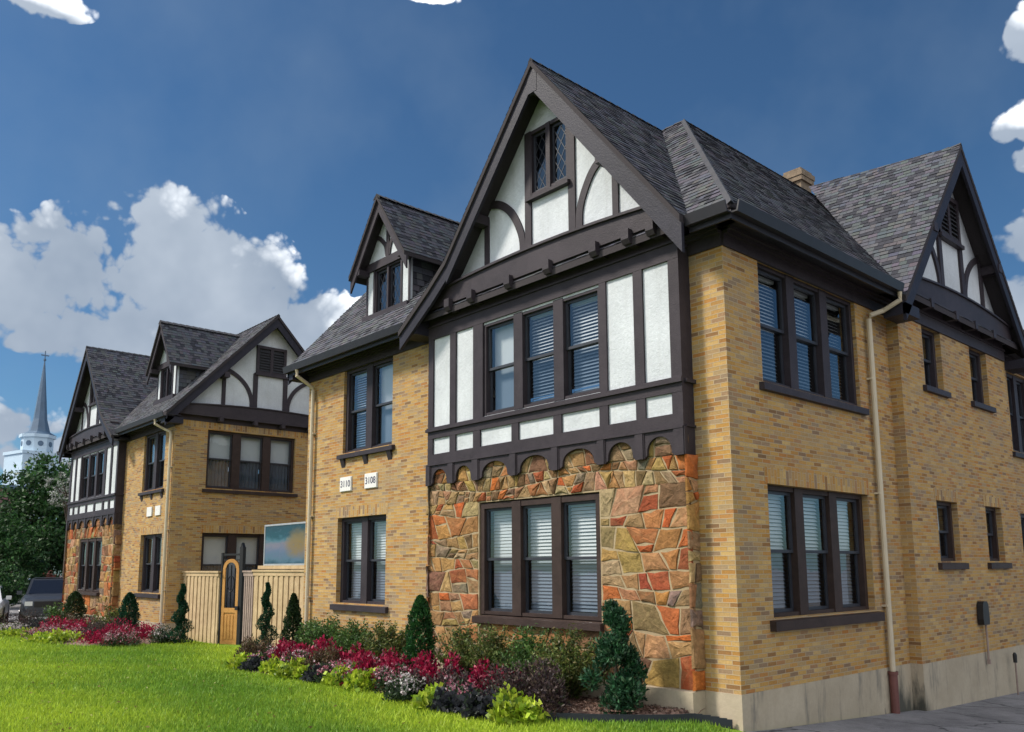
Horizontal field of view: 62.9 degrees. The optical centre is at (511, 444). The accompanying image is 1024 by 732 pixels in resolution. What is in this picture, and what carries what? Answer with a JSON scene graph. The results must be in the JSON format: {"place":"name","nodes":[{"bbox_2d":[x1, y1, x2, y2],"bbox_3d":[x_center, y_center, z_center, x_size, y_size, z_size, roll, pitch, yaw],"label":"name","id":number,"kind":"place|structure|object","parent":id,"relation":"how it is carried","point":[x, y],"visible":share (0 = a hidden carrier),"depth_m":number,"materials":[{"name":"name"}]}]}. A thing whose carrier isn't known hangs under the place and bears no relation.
{"place":"outdoors","nodes":[
{"label":"outdoors","id":0,"kind":"place"},
{"bbox_2d":[7,594,45,621],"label":"parking lot","id":1,"kind":"structure","parent":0,"point":[14,610],"depth_m":42.02,"materials":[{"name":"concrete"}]},
{"bbox_2d":[0,586,11,623],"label":"parked car","id":2,"kind":"object","parent":1,"relation":"on","point":[4,605],"visible":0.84,"depth_m":32.06,"materials":[{"name":"white metal"}]},
{"bbox_2d":[0,559,36,608],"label":"green bush","id":3,"kind":"object","parent":1,"relation":"on","point":[7,575],"visible":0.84,"depth_m":39.06,"materials":[{"name":"green plant"}]},
{"bbox_2d":[0,510,56,603],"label":"shade tree","id":4,"kind":"object","parent":1,"relation":"on","point":[19,545],"visible":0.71,"depth_m":45.72,"materials":[{"name":"green plant"}]},
{"bbox_2d":[0,449,70,583],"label":"shade tree","id":5,"kind":"object","parent":1,"relation":"on","point":[32,507],"visible":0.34,"depth_m":49.22,"materials":[{"name":"green plant"}]},
{"bbox_2d":[17,577,63,621],"bbox_3d":[-18.886,6.298,34.087,2.200,1.755,4.640,4,-9,-28],"label":"parked car","id":6,"kind":"object","parent":1,"relation":"on","point":[41,592],"visible":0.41,"depth_m":32.61,"materials":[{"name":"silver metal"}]},
{"bbox_2d":[43,462,70,576],"bbox_3d":[-21.287,4.547,39.629,1.982,7.485,2.286,7,-11,-42],"label":"flowering tree","id":7,"kind":"object","parent":1,"relation":"on","point":[64,498],"visible":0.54,"depth_m":39.70,"materials":[{"name":"green plant"}]},
{"bbox_2d":[0,351,58,584],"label":"church","id":8,"kind":"structure","parent":0,"point":[38,435],"depth_m":80.52,"materials":[{"name":"paint"}]},
{"bbox_2d":[0,621,741,731],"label":"lawn","id":9,"kind":"structure","parent":0,"point":[731,730],"depth_m":11.78,"materials":[{"name":"green plant"}]},
{"bbox_2d":[1,623,178,645],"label":"flower bed","id":10,"kind":"object","parent":9,"relation":"on","point":[146,641],"visible":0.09,"depth_m":21.85,"materials":[{"name":"brown soil"}]},
{"bbox_2d":[0,621,26,632],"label":"edging flowers","id":11,"kind":"object","parent":10,"relation":"on","point":[17,626],"visible":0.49,"depth_m":26.07,"materials":[{"name":"white plant"}]},
{"bbox_2d":[0,626,36,637],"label":"sweet potato vine","id":12,"kind":"object","parent":10,"relation":"on","point":[10,631],"visible":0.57,"depth_m":24.53,"materials":[{"name":"green plant"}]},
{"bbox_2d":[0,608,40,629],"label":"mounded shrub","id":13,"kind":"object","parent":10,"relation":"on","point":[21,619],"visible":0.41,"depth_m":27.02,"materials":[{"name":"grey plant"}]},
{"bbox_2d":[24,609,52,629],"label":"mounded shrub","id":14,"kind":"object","parent":10,"relation":"on","point":[36,624],"visible":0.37,"depth_m":26.19,"materials":[{"name":"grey plant"}]},
{"bbox_2d":[19,627,83,643],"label":"sweet potato vine","id":15,"kind":"object","parent":10,"relation":"on","point":[60,636],"visible":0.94,"depth_m":22.29,"materials":[{"name":"green plant"}]},
{"bbox_2d":[20,622,85,635],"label":"edging flowers","id":16,"kind":"object","parent":10,"relation":"on","point":[44,628],"visible":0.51,"depth_m":23.56,"materials":[{"name":"pink plant"}]},
{"bbox_2d":[40,602,68,623],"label":"loose shrub","id":17,"kind":"object","parent":10,"relation":"on","point":[55,612],"visible":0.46,"depth_m":27.87,"materials":[{"name":"green plant"}]},
{"bbox_2d":[36,615,100,631],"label":"crimson plant","id":18,"kind":"object","parent":10,"relation":"on","point":[81,623],"visible":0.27,"depth_m":24.98,"materials":[{"name":"red plant"}]},
{"bbox_2d":[61,591,86,621],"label":"evergreen shrub","id":19,"kind":"object","parent":10,"relation":"on","point":[78,605],"visible":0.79,"depth_m":27.27,"materials":[{"name":"green plant"}]},
{"bbox_2d":[79,615,120,637],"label":"mounded shrub","id":20,"kind":"object","parent":10,"relation":"on","point":[93,626],"visible":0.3,"depth_m":22.95,"materials":[{"name":"brown plant"}]},
{"bbox_2d":[85,603,118,626],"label":"loose shrub","id":21,"kind":"object","parent":10,"relation":"on","point":[115,613],"visible":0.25,"depth_m":24.88,"materials":[{"name":"green plant"}]},
{"bbox_2d":[76,618,160,644],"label":"crimson plant","id":22,"kind":"object","parent":10,"relation":"on","point":[147,630],"visible":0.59,"depth_m":21.98,"materials":[{"name":"red plant"}]},
{"bbox_2d":[99,624,141,646],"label":"edging flowers","id":23,"kind":"object","parent":10,"relation":"on","point":[111,637],"visible":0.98,"depth_m":20.98,"materials":[{"name":"pink plant"}]},
{"bbox_2d":[116,592,140,630],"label":"evergreen shrub","id":24,"kind":"object","parent":10,"relation":"on","point":[129,603],"visible":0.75,"depth_m":23.38,"materials":[{"name":"green plant"}]},
{"bbox_2d":[148,622,172,642],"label":"edging flowers","id":25,"kind":"object","parent":10,"relation":"on","point":[160,635],"visible":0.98,"depth_m":21.67,"materials":[{"name":"white plant"}]},
{"bbox_2d":[166,583,195,642],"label":"evergreen shrub","id":26,"kind":"object","parent":9,"relation":"on","point":[182,609],"visible":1,"depth_m":21.61,"materials":[{"name":"green plant"}]},
{"bbox_2d":[181,571,220,643],"bbox_3d":[-8.494,4.474,22.805,0.175,2.050,2.530,7,-11,-42],"label":"wooden fence","id":27,"kind":"object","parent":9,"relation":"on","point":[204,611],"visible":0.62,"depth_m":22.56,"materials":[{"name":"brown wood"}]},
{"bbox_2d":[218,543,245,644],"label":"garden gate","id":28,"kind":"structure","parent":9,"relation":"on","point":[230,621],"depth_m":21.76,"materials":[{"name":"brown wood"}]},
{"bbox_2d":[220,559,238,644],"bbox_3d":[-7.340,4.088,21.798,0.560,2.213,0.052,-4,-9,26],"label":"door","id":29,"kind":"structure","parent":28,"relation":"in","point":[228,627],"depth_m":21.74,"materials":[{"name":"brown wood"}]},
{"bbox_2d":[242,570,253,641],"bbox_3d":[-6.586,4.180,20.956,0.175,2.040,1.319,4,-9,-27],"label":"wooden fence","id":30,"kind":"object","parent":9,"relation":"on","point":[248,602],"visible":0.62,"depth_m":20.87,"materials":[{"name":"grey wood"}]},
{"bbox_2d":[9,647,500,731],"bbox_3d":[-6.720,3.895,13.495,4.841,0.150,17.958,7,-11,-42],"label":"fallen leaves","id":31,"kind":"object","parent":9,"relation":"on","point":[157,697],"visible":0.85,"depth_m":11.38,"materials":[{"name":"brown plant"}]},
{"bbox_2d":[252,570,303,645],"bbox_3d":[-5.298,3.893,19.305,0.175,2.000,3.020,7,-11,-42],"label":"wooden fence","id":32,"kind":"object","parent":9,"relation":"on","point":[279,598],"visible":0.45,"depth_m":19.44,"materials":[{"name":"brown wood"}]},
{"bbox_2d":[258,521,305,568],"bbox_3d":[-5.340,2.376,19.644,0.110,1.060,2.500,7,-11,-42],"label":"sunset painting","id":33,"kind":"object","parent":32,"relation":"on","point":[284,545],"visible":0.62,"depth_m":19.57,"materials":[{"name":"paint"}]},
{"bbox_2d":[246,645,702,714],"bbox_3d":[-2.658,3.982,14.565,2.280,0.194,13.200,7,-11,-42],"label":"flower bed","id":34,"kind":"object","parent":9,"relation":"on","point":[636,712],"visible":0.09,"depth_m":10.39,"materials":[{"name":"brown soil"}]},
{"bbox_2d":[221,651,262,668],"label":"sweet potato vine","id":35,"kind":"object","parent":34,"relation":"on","point":[236,660],"visible":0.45,"depth_m":15.88,"materials":[{"name":"green plant"}]},
{"bbox_2d":[237,655,268,670],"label":"sweet potato vine","id":36,"kind":"object","parent":34,"relation":"on","point":[252,663],"visible":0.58,"depth_m":15.49,"materials":[{"name":"black plant"}]},
{"bbox_2d":[233,633,275,656],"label":"mounded shrub","id":37,"kind":"object","parent":34,"relation":"on","point":[248,647],"visible":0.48,"depth_m":17.15,"materials":[{"name":"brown plant"}]},
{"bbox_2d":[246,644,280,660],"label":"edging flowers","id":38,"kind":"object","parent":34,"relation":"on","point":[270,650],"visible":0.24,"depth_m":15.72,"materials":[{"name":"pink plant"}]},
{"bbox_2d":[252,582,278,651],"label":"evergreen shrub","id":39,"kind":"object","parent":34,"relation":"on","point":[265,627],"visible":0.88,"depth_m":18.52,"materials":[{"name":"green plant"}]},
{"bbox_2d":[258,654,290,674],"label":"sweet potato vine","id":40,"kind":"object","parent":34,"relation":"on","point":[269,665],"visible":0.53,"depth_m":15.07,"materials":[{"name":"green plant"}]},
{"bbox_2d":[272,657,307,678],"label":"sweet potato vine","id":41,"kind":"object","parent":34,"relation":"on","point":[295,669],"visible":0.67,"depth_m":14.38,"materials":[{"name":"green plant"}]},
{"bbox_2d":[279,593,304,647],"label":"evergreen shrub","id":42,"kind":"object","parent":34,"relation":"on","point":[293,610],"visible":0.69,"depth_m":16.95,"materials":[{"name":"green plant"}]},
{"bbox_2d":[268,637,318,659],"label":"crimson plant","id":43,"kind":"object","parent":34,"relation":"on","point":[284,645],"visible":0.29,"depth_m":15.65,"materials":[{"name":"red plant"}]},
{"bbox_2d":[276,648,310,664],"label":"edging flowers","id":44,"kind":"object","parent":34,"relation":"on","point":[305,655],"visible":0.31,"depth_m":15.12,"materials":[{"name":"pink plant"}]},
{"bbox_2d":[293,618,328,645],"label":"loose shrub","id":45,"kind":"object","parent":34,"relation":"on","point":[310,624],"visible":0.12,"depth_m":16.35,"materials":[{"name":"green plant"}]},
{"bbox_2d":[299,662,331,682],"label":"sweet potato vine","id":46,"kind":"object","parent":34,"relation":"on","point":[308,676],"visible":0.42,"depth_m":13.86,"materials":[{"name":"black plant"}]},
{"bbox_2d":[300,642,340,666],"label":"mounded shrub","id":47,"kind":"object","parent":34,"relation":"on","point":[321,656],"visible":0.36,"depth_m":14.61,"materials":[{"name":"brown plant"}]},
{"bbox_2d":[302,612,351,650],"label":"loose shrub","id":48,"kind":"object","parent":34,"relation":"on","point":[325,629],"visible":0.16,"depth_m":15.91,"materials":[{"name":"green plant"}]},
{"bbox_2d":[309,634,347,662],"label":"crimson plant","id":49,"kind":"object","parent":34,"relation":"on","point":[325,643],"visible":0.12,"depth_m":15.11,"materials":[{"name":"red plant"}]},
{"bbox_2d":[304,659,356,682],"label":"edging flowers","id":50,"kind":"object","parent":34,"relation":"on","point":[323,667],"visible":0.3,"depth_m":13.81,"materials":[{"name":"pink plant"}]},
{"bbox_2d":[320,661,357,685],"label":"sweet potato vine","id":51,"kind":"object","parent":34,"relation":"on","point":[329,678],"visible":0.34,"depth_m":13.39,"materials":[{"name":"green plant"}]},
{"bbox_2d":[328,618,378,660],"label":"loose shrub","id":52,"kind":"object","parent":34,"relation":"on","point":[355,636],"visible":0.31,"depth_m":15.23,"materials":[{"name":"green plant"}]},
{"bbox_2d":[327,641,392,666],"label":"crimson plant","id":53,"kind":"object","parent":34,"relation":"on","point":[352,656],"visible":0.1,"depth_m":14.15,"materials":[{"name":"red plant"}]},
{"bbox_2d":[334,652,389,684],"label":"edging flowers","id":54,"kind":"object","parent":34,"relation":"on","point":[349,666],"visible":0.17,"depth_m":13.27,"materials":[{"name":"pink plant"}]},
{"bbox_2d":[340,666,384,692],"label":"sweet potato vine","id":55,"kind":"object","parent":34,"relation":"on","point":[355,680],"visible":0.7,"depth_m":12.77,"materials":[{"name":"green plant"}]},
{"bbox_2d":[339,646,412,688],"bbox_3d":[-2.072,3.527,13.276,1.142,0.608,1.222,7,-11,-42],"label":"crimson plant","id":56,"kind":"object","parent":34,"relation":"on","point":[370,663],"visible":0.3,"depth_m":13.20,"materials":[{"name":"red plant"}]},
{"bbox_2d":[351,618,406,662],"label":"loose shrub","id":57,"kind":"object","parent":34,"relation":"on","point":[383,642],"visible":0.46,"depth_m":14.49,"materials":[{"name":"green plant"}]},
{"bbox_2d":[366,661,412,693],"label":"edging flowers","id":58,"kind":"object","parent":34,"relation":"on","point":[381,675],"visible":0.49,"depth_m":12.65,"materials":[{"name":"pink plant"}]},
{"bbox_2d":[382,672,425,701],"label":"edging flowers","id":59,"kind":"object","parent":34,"relation":"on","point":[404,688],"visible":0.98,"depth_m":11.82,"materials":[{"name":"white plant"}]},
{"bbox_2d":[401,594,437,667],"bbox_3d":[-1.476,3.162,13.455,0.592,1.509,0.586,4,-9,-25],"label":"evergreen shrub","id":60,"kind":"object","parent":34,"relation":"on","point":[415,629],"visible":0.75,"depth_m":13.38,"materials":[{"name":"green plant"}]},
{"bbox_2d":[409,664,435,694],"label":"mounded shrub","id":61,"kind":"object","parent":34,"relation":"on","point":[417,675],"visible":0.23,"depth_m":12.13,"materials":[{"name":"grey plant"}]},
{"bbox_2d":[410,682,443,709],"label":"sweet potato vine","id":62,"kind":"object","parent":34,"relation":"on","point":[423,698],"visible":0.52,"depth_m":11.13,"materials":[{"name":"green plant"}]},
{"bbox_2d":[407,649,470,687],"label":"crimson plant","id":63,"kind":"object","parent":34,"relation":"on","point":[428,667],"visible":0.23,"depth_m":12.55,"materials":[{"name":"red plant"}]},
{"bbox_2d":[426,662,472,689],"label":"mounded shrub","id":64,"kind":"object","parent":34,"relation":"on","point":[465,674],"visible":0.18,"depth_m":11.72,"materials":[{"name":"grey plant"}]},
{"bbox_2d":[425,682,480,712],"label":"sweet potato vine","id":65,"kind":"object","parent":34,"relation":"on","point":[444,701],"visible":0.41,"depth_m":10.76,"materials":[{"name":"black plant"}]},
{"bbox_2d":[429,621,477,672],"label":"loose shrub","id":66,"kind":"object","parent":34,"relation":"on","point":[457,646],"visible":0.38,"depth_m":12.87,"materials":[{"name":"green plant"}]},
{"bbox_2d":[441,674,491,694],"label":"edging flowers","id":67,"kind":"object","parent":34,"relation":"on","point":[452,686],"visible":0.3,"depth_m":11.17,"materials":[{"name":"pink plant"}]},
{"bbox_2d":[456,683,499,718],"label":"sweet potato vine","id":68,"kind":"object","parent":34,"relation":"on","point":[474,704],"visible":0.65,"depth_m":10.36,"materials":[{"name":"black plant"}]},
{"bbox_2d":[459,621,521,677],"bbox_3d":[-0.248,3.198,12.494,1.202,1.099,1.131,-1,-8,7],"label":"loose shrub","id":69,"kind":"object","parent":34,"relation":"on","point":[491,647],"visible":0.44,"depth_m":12.41,"materials":[{"name":"green plant"}]},
{"bbox_2d":[467,656,523,689],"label":"crimson plant","id":70,"kind":"object","parent":34,"relation":"on","point":[476,672],"visible":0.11,"depth_m":11.34,"materials":[{"name":"red plant"}]},
{"bbox_2d":[485,681,549,723],"bbox_3d":[0.004,3.145,10.229,0.751,0.434,0.969,7,-11,-42],"label":"sweet potato vine","id":71,"kind":"object","parent":34,"relation":"on","point":[510,706],"visible":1,"depth_m":10.01,"materials":[{"name":"green plant"}]},
{"bbox_2d":[491,623,555,684],"bbox_3d":[0.278,3.092,11.864,0.977,1.112,1.131,5,-10,-31],"label":"loose shrub","id":72,"kind":"object","parent":34,"relation":"on","point":[521,654],"visible":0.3,"depth_m":11.88,"materials":[{"name":"green plant"}]},
{"bbox_2d":[477,654,571,717],"bbox_3d":[0.298,3.059,10.811,1.154,0.742,1.385,7,-11,-42],"label":"mounded shrub","id":73,"kind":"object","parent":34,"relation":"on","point":[546,689],"visible":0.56,"depth_m":10.58,"materials":[{"name":"purple plant"}]},
{"bbox_2d":[523,623,609,698],"bbox_3d":[0.761,2.981,11.281,1.172,1.150,1.180,7,-11,-42],"label":"loose shrub","id":74,"kind":"object","parent":34,"relation":"on","point":[569,662],"visible":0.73,"depth_m":11.15,"materials":[{"name":"green plant"}]},
{"bbox_2d":[578,599,649,713],"bbox_3d":[1.333,2.683,10.509,0.798,1.531,0.872,7,-11,-42],"label":"evergreen shrub","id":75,"kind":"object","parent":34,"relation":"on","point":[627,690],"visible":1,"depth_m":10.33,"materials":[{"name":"green plant"}]},
{"bbox_2d":[543,695,687,712],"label":"mulch chips","id":76,"kind":"object","parent":34,"relation":"on","point":[575,706],"visible":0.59,"depth_m":10.41,"materials":[{"name":"brown wood"}]},
{"bbox_2d":[456,707,732,729],"bbox_3d":[0.907,3.375,10.121,3.431,0.256,0.461,-2,-8,12],"label":"garden edging","id":77,"kind":"object","parent":9,"relation":"on","point":[724,722],"visible":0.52,"depth_m":10.02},
{"bbox_2d":[0,0,1023,575],"label":"sky","id":78,"kind":"structure","parent":0,"point":[217,165],"materials":[{"name":"blue"}]},
{"bbox_2d":[750,691,1023,731],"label":"driveway","id":79,"kind":"structure","parent":0,"point":[1004,713],"depth_m":11.63,"materials":[{"name":"concrete"}]},
{"bbox_2d":[1012,652,1018,694],"bbox_3d":[9.175,4.214,15.211,0.070,0.860,0.067,7,-11,-42],"label":"standpipe","id":80,"kind":"object","parent":79,"relation":"on","point":[1014,654],"visible":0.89,"depth_m":15.22,"materials":[{"name":"grey metal"}]},
{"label":"courtyard","id":81,"kind":"structure","parent":0,"visible":0},
{"bbox_2d":[56,314,309,636],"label":"neighbour house","id":82,"kind":"structure","parent":81,"relation":"on","point":[167,432],"depth_m":26.05,"materials":[{"name":"brick"}]},
{"bbox_2d":[73,538,101,595],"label":"window","id":83,"kind":"structure","parent":82,"relation":"in","point":[90,588],"depth_m":28.79,"materials":[{"name":"brown glass"}]},
{"bbox_2d":[80,450,103,499],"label":"window","id":84,"kind":"structure","parent":82,"relation":"in","point":[96,471],"depth_m":29.34,"materials":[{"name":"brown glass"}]},
{"bbox_2d":[134,534,161,597],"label":"window","id":85,"kind":"structure","parent":82,"relation":"in","point":[153,588],"depth_m":24.83,"materials":[{"name":"brown glass"}]},
{"bbox_2d":[138,430,165,495],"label":"window","id":86,"kind":"structure","parent":82,"relation":"in","point":[156,474],"depth_m":25.36,"materials":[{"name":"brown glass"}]},
{"bbox_2d":[161,365,172,397],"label":"window","id":87,"kind":"structure","parent":82,"relation":"in","point":[166,387],"depth_m":25.96,"materials":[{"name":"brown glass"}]},
{"bbox_2d":[200,533,290,593],"bbox_3d":[-8.053,3.610,25.324,3.100,1.820,0.470,7,-11,-42],"label":"window","id":88,"kind":"structure","parent":82,"relation":"in","point":[213,544],"depth_m":25.02,"materials":[{"name":"brown glass"}]},
{"bbox_2d":[202,430,297,496],"bbox_3d":[-8.068,0.617,25.759,3.040,1.870,0.470,7,-11,-42],"label":"window","id":89,"kind":"structure","parent":82,"relation":"in","point":[246,451],"depth_m":25.86,"materials":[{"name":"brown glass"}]},
{"bbox_2d":[282,58,1023,731],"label":"corner house","id":90,"kind":"structure","parent":81,"relation":"on","point":[766,472],"depth_m":13.09,"materials":[{"name":"brick"}]},
{"bbox_2d":[329,515,387,612],"bbox_3d":[-2.892,2.343,16.550,0.400,1.850,2.030,7,-11,-42],"label":"window","id":91,"kind":"structure","parent":90,"relation":"in","point":[365,559],"depth_m":16.57,"materials":[{"name":"brown glass"}]},
{"bbox_2d":[336,356,394,459],"bbox_3d":[-2.833,-0.718,16.873,0.370,1.880,2.030,7,-11,-42],"label":"window","id":92,"kind":"structure","parent":90,"relation":"in","point":[370,370],"depth_m":16.85,"materials":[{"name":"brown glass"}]},
{"bbox_2d":[375,259,400,312],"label":"window","id":93,"kind":"structure","parent":90,"relation":"in","point":[387,289],"depth_m":17.24,"materials":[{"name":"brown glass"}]},
{"bbox_2d":[472,493,604,630],"bbox_3d":[0.405,1.762,12.605,0.360,1.890,2.750,7,-11,-42],"label":"window","id":94,"kind":"structure","parent":90,"relation":"in","point":[558,614],"depth_m":12.67,"materials":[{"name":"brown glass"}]},
{"bbox_2d":[484,288,599,415],"bbox_3d":[0.484,-1.368,12.936,0.242,1.560,2.620,7,-11,-42],"label":"window","id":95,"kind":"structure","parent":90,"relation":"in","point":[512,360],"depth_m":13.07,"materials":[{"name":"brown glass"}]},
{"bbox_2d":[525,117,569,202],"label":"window","id":96,"kind":"structure","parent":90,"relation":"in","point":[548,142],"depth_m":13.08,"materials":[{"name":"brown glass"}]},
{"bbox_2d":[757,263,869,415],"bbox_3d":[4.280,-1.472,12.184,2.978,1.810,0.370,7,-11,-42],"label":"window","id":97,"kind":"structure","parent":90,"relation":"in","point":[786,284],"depth_m":12.31,"materials":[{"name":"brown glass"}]},
{"bbox_2d":[767,485,884,631],"bbox_3d":[4.292,1.573,11.758,3.033,1.880,0.420,7,-11,-42],"label":"window","id":98,"kind":"structure","parent":90,"relation":"in","point":[834,583],"depth_m":11.93,"materials":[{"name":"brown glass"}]},
{"bbox_2d":[921,328,951,398],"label":"window","id":99,"kind":"structure","parent":90,"relation":"in","point":[932,387],"depth_m":14.86,"materials":[{"name":"brown wood"}]},
{"bbox_2d":[936,501,969,569],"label":"window","id":100,"kind":"structure","parent":90,"relation":"in","point":[947,512],"depth_m":14.53,"materials":[{"name":"brown wood"}]},
{"bbox_2d":[969,349,996,412],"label":"window","id":101,"kind":"structure","parent":90,"relation":"in","point":[978,403],"depth_m":16.32,"materials":[{"name":"brown wood"}]},
{"bbox_2d":[977,601,990,663],"bbox_3d":[8.261,3.282,14.615,0.300,1.080,0.100,7,-11,-42],"label":"utility box","id":102,"kind":"object","parent":90,"relation":"attached to","point":[983,616],"visible":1,"depth_m":14.61,"materials":[{"name":"black metal"}]},
{"bbox_2d":[985,507,1012,568],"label":"window","id":103,"kind":"structure","parent":90,"relation":"in","point":[993,537],"depth_m":15.96,"materials":[{"name":"brown wood"}]},
{"bbox_2d":[1006,373,1023,458],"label":"window","id":104,"kind":"structure","parent":90,"relation":"in","point":[1015,385],"depth_m":18.02,"materials":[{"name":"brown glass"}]},
{"bbox_2d":[1020,514,1023,548],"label":"window","id":105,"kind":"structure","parent":90,"relation":"in","point":[1021,515],"depth_m":17.64,"materials":[{"name":"brown glass"}]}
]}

